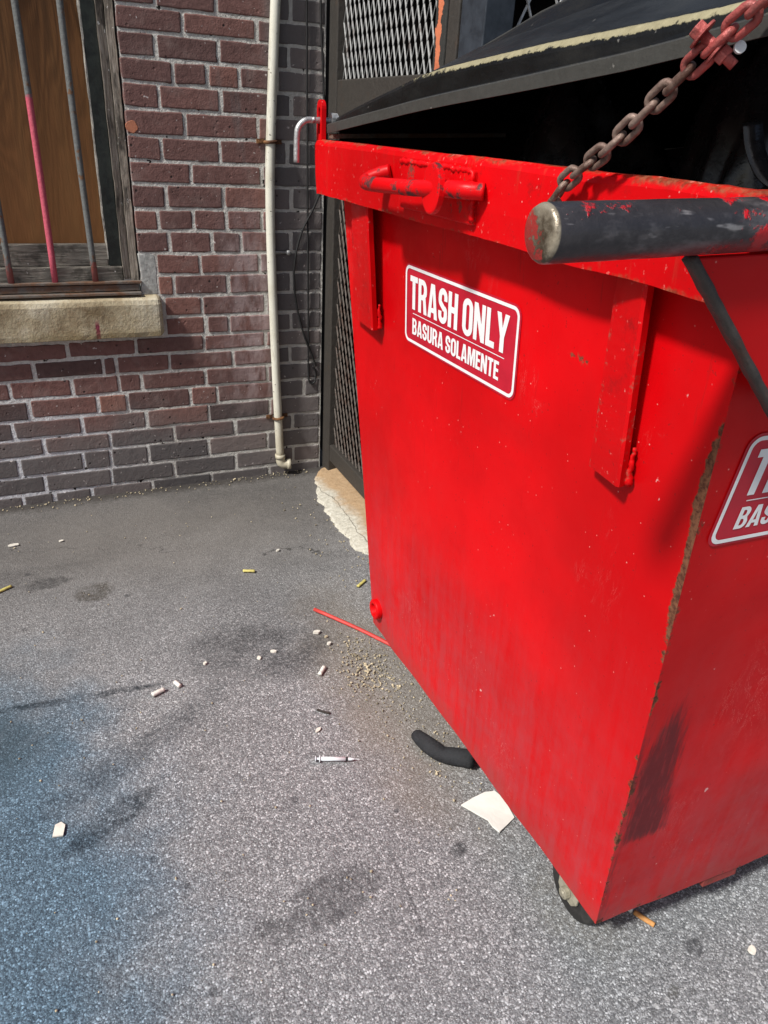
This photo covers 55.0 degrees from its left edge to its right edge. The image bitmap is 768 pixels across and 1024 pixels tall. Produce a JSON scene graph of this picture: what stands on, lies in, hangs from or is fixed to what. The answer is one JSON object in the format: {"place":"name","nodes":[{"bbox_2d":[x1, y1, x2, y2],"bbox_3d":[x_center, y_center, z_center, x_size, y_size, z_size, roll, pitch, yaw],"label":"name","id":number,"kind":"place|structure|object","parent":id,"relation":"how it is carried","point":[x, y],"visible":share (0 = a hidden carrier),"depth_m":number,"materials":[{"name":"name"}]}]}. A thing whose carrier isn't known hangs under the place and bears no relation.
{"place":"outdoors","nodes":[
{"label":"outdoors","id":0,"kind":"place"},
{"bbox_2d":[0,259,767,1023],"bbox_3d":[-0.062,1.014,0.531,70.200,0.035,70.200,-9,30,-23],"label":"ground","id":1,"kind":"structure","parent":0,"point":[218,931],"depth_m":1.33,"materials":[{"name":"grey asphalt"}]},
{"bbox_2d":[0,585,11,591],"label":"straw piece","id":2,"kind":"object","parent":1,"relation":"on","point":[5,588],"visible":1,"depth_m":1.93,"materials":[{"name":"yellow plastic"}]},
{"bbox_2d":[8,543,18,546],"bbox_3d":[-1.083,0.096,2.155,0.029,0.003,0.015,-9,30,-23],"label":"paper scrap","id":3,"kind":"object","parent":1,"relation":"on","point":[13,544],"visible":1,"depth_m":2.15,"materials":[{"name":"white paper"}]},
{"bbox_2d":[52,822,64,837],"bbox_3d":[-0.572,0.558,1.299,0.018,0.003,0.030,-3,28,-11],"label":"paper scrap","id":4,"kind":"object","parent":1,"relation":"on","point":[59,827],"visible":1,"depth_m":1.30,"materials":[{"name":"white paper"}]},
{"bbox_2d":[151,687,164,696],"bbox_3d":[-0.495,0.394,1.616,0.028,0.010,0.010,-22,37,-39],"label":"cigarette butt","id":5,"kind":"object","parent":1,"relation":"on","point":[158,691],"visible":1,"depth_m":1.61,"materials":[{"name":"white paper"}]},
{"bbox_2d":[0,0,326,507],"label":"brick wall","id":6,"kind":"structure","parent":1,"relation":"on","point":[185,397],"depth_m":2.32,"materials":[{"name":"brown brick"}]},
{"bbox_2d":[0,0,163,343],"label":"boarded window","id":7,"kind":"structure","parent":6,"relation":"attached to","point":[93,55],"depth_m":2.12,"materials":[{"name":"brown wood"}]},
{"bbox_2d":[0,0,141,298],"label":"window grille","id":8,"kind":"object","parent":7,"relation":"attached to","point":[11,289],"depth_m":2.08,"materials":[{"name":"metal"}]},
{"bbox_2d":[256,0,290,468],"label":"drain pipe","id":9,"kind":"object","parent":6,"relation":"attached to","point":[270,141],"visible":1,"depth_m":2.30,"materials":[{"name":"white plastic"}]},
{"bbox_2d":[276,250,290,254],"bbox_3d":[-0.334,-0.837,2.379,0.068,0.016,0.017,-9,30,-23],"label":"wall anchor","id":10,"kind":"object","parent":6,"relation":"attached to","point":[287,252],"depth_m":2.38,"materials":[{"name":"grey metal"}]},
{"bbox_2d":[293,194,320,366],"bbox_3d":[-0.251,-0.775,2.451,0.106,0.603,0.020,-5,29,-15],"label":"cable","id":11,"kind":"object","parent":6,"relation":"attached to","point":[298,242],"visible":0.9,"depth_m":2.43,"materials":[{"name":"rubber"}]},
{"bbox_2d":[306,0,316,384],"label":"cable","id":12,"kind":"object","parent":6,"relation":"attached to","point":[313,367],"visible":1,"depth_m":2.34,"materials":[{"name":"black rubber"}]},
{"bbox_2d":[320,0,324,99],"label":"cable","id":13,"kind":"object","parent":6,"relation":"attached to","point":[322,59],"visible":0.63,"depth_m":2.17,"materials":[{"name":"black rubber"}]},
{"bbox_2d":[173,680,181,687],"bbox_3d":[-0.460,0.383,1.642,0.019,0.010,0.010,25,34,35],"label":"cigarette butt","id":14,"kind":"object","parent":1,"relation":"on","point":[177,683],"visible":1,"depth_m":1.64,"materials":[{"name":"white paper"}]},
{"bbox_2d":[2,469,481,1011],"bbox_3d":[-0.486,0.303,1.830,1.208,0.040,1.775,-9,30,-23],"label":"grit","id":15,"kind":"object","parent":1,"relation":"on","point":[366,665],"visible":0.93,"depth_m":1.71,"materials":[{"name":"beige gravel"}]},
{"bbox_2d":[243,569,254,571],"bbox_3d":[-0.379,0.165,2.069,0.033,0.008,0.010,1,28,-5],"label":"straw piece","id":16,"kind":"object","parent":1,"relation":"on","point":[248,570],"visible":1,"depth_m":2.07,"materials":[{"name":"yellow plastic"}]},
{"bbox_2d":[318,665,325,675],"bbox_3d":[-0.144,0.367,1.708,0.010,0.010,0.029,11,29,14],"label":"cigarette butt","id":17,"kind":"object","parent":1,"relation":"on","point":[322,669],"visible":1,"depth_m":1.71,"materials":[{"name":"white paper"}]},
{"bbox_2d":[317,709,329,714],"bbox_3d":[-0.131,0.431,1.593,0.030,0.005,0.005,12,29,15],"label":"twig","id":18,"kind":"object","parent":1,"relation":"on","point":[323,711],"visible":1,"depth_m":1.59,"materials":[{"name":"brown wood"}]},
{"bbox_2d":[315,755,353,762],"bbox_3d":[-0.093,0.492,1.472,0.089,0.015,0.015,1,28,-4],"label":"syringe","id":19,"kind":"object","parent":1,"relation":"on","point":[319,758],"visible":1,"depth_m":1.47,"materials":[{"name":"plastic"}]},
{"bbox_2d":[314,467,368,554],"bbox_3d":[-0.085,0.025,2.397,0.186,0.058,0.881,-9,30,-23],"label":"concrete strip","id":20,"kind":"object","parent":1,"relation":"on","point":[341,499],"visible":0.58,"depth_m":2.45,"materials":[{"name":"beige concrete"}]},
{"bbox_2d":[322,0,449,498],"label":"security gate","id":21,"kind":"structure","parent":20,"relation":"on","point":[346,94],"depth_m":2.18,"materials":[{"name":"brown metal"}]},
{"bbox_2d":[445,0,514,63],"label":"steel post","id":22,"kind":"object","parent":20,"relation":"on","point":[473,25],"depth_m":1.50,"materials":[{"name":"grey metal"}]},
{"bbox_2d":[313,608,389,645],"bbox_3d":[-0.070,0.293,1.859,0.270,0.009,0.015,20,32,29],"label":"red straw","id":23,"kind":"object","parent":1,"relation":"on","point":[368,633],"visible":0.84,"depth_m":1.86,"materials":[{"name":"plastic"}]},
{"bbox_2d":[357,579,365,586],"bbox_3d":[-0.062,0.197,2.045,0.009,0.007,0.039,18,31,25],"label":"straw piece","id":24,"kind":"object","parent":1,"relation":"on","point":[361,583],"visible":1,"depth_m":2.04,"materials":[{"name":"yellow plastic"}]},
{"bbox_2d":[320,0,559,458],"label":"dark passage","id":25,"kind":"object","parent":1,"relation":"on","point":[537,6],"depth_m":2.29},
{"bbox_2d":[411,730,474,768],"bbox_3d":[0.117,0.481,1.495,0.144,0.033,0.052,15,30,21],"label":"foam tube","id":26,"kind":"object","parent":1,"relation":"on","point":[430,746],"visible":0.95,"depth_m":1.48,"materials":[{"name":"grey rubber"}]},
{"bbox_2d":[461,791,513,832],"bbox_3d":[0.203,0.557,1.390,0.088,0.007,0.072,26,35,36],"label":"paper plate shard","id":27,"kind":"object","parent":1,"relation":"on","point":[492,808],"visible":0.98,"depth_m":1.39,"materials":[{"name":"white paper"}]},
{"bbox_2d":[294,0,767,924],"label":"dumpster","id":28,"kind":"object","parent":1,"relation":"on","point":[562,406],"visible":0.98,"depth_m":0.97,"materials":[{"name":"red metal"}]},
{"bbox_2d":[547,0,767,201],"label":"chain","id":29,"kind":"object","parent":28,"relation":"on","point":[718,50],"visible":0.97,"depth_m":0.58,"materials":[{"name":"metal"}]},
{"bbox_2d":[668,36,767,188],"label":"trash bag","id":30,"kind":"object","parent":28,"relation":"in","point":[735,98],"visible":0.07,"depth_m":0.88,"materials":[{"name":"black plastic"}]},
{"bbox_2d":[742,120,767,187],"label":"plastic strap","id":31,"kind":"object","parent":28,"relation":"in","point":[754,146],"visible":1,"depth_m":0.69,"materials":[{"name":"black plastic"}]},
{"bbox_2d":[516,0,562,25],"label":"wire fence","id":32,"kind":"object","parent":1,"relation":"on","point":[525,9],"depth_m":1.51,"materials":[{"name":"grey metal"}]},
{"bbox_2d":[628,908,654,926],"bbox_3d":[0.418,0.661,1.213,0.054,0.012,0.011,22,33,32],"label":"cigarette butt","id":33,"kind":"object","parent":1,"relation":"on","point":[642,917],"visible":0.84,"depth_m":1.21,"materials":[{"name":"orange paper"}]},
{"bbox_2d":[748,945,755,954],"bbox_3d":[0.585,0.695,1.172,0.012,0.005,0.014,21,32,30],"label":"paper scrap","id":34,"kind":"object","parent":1,"relation":"on","point":[752,949],"visible":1,"depth_m":1.17,"materials":[{"name":"white paper"}]}
]}

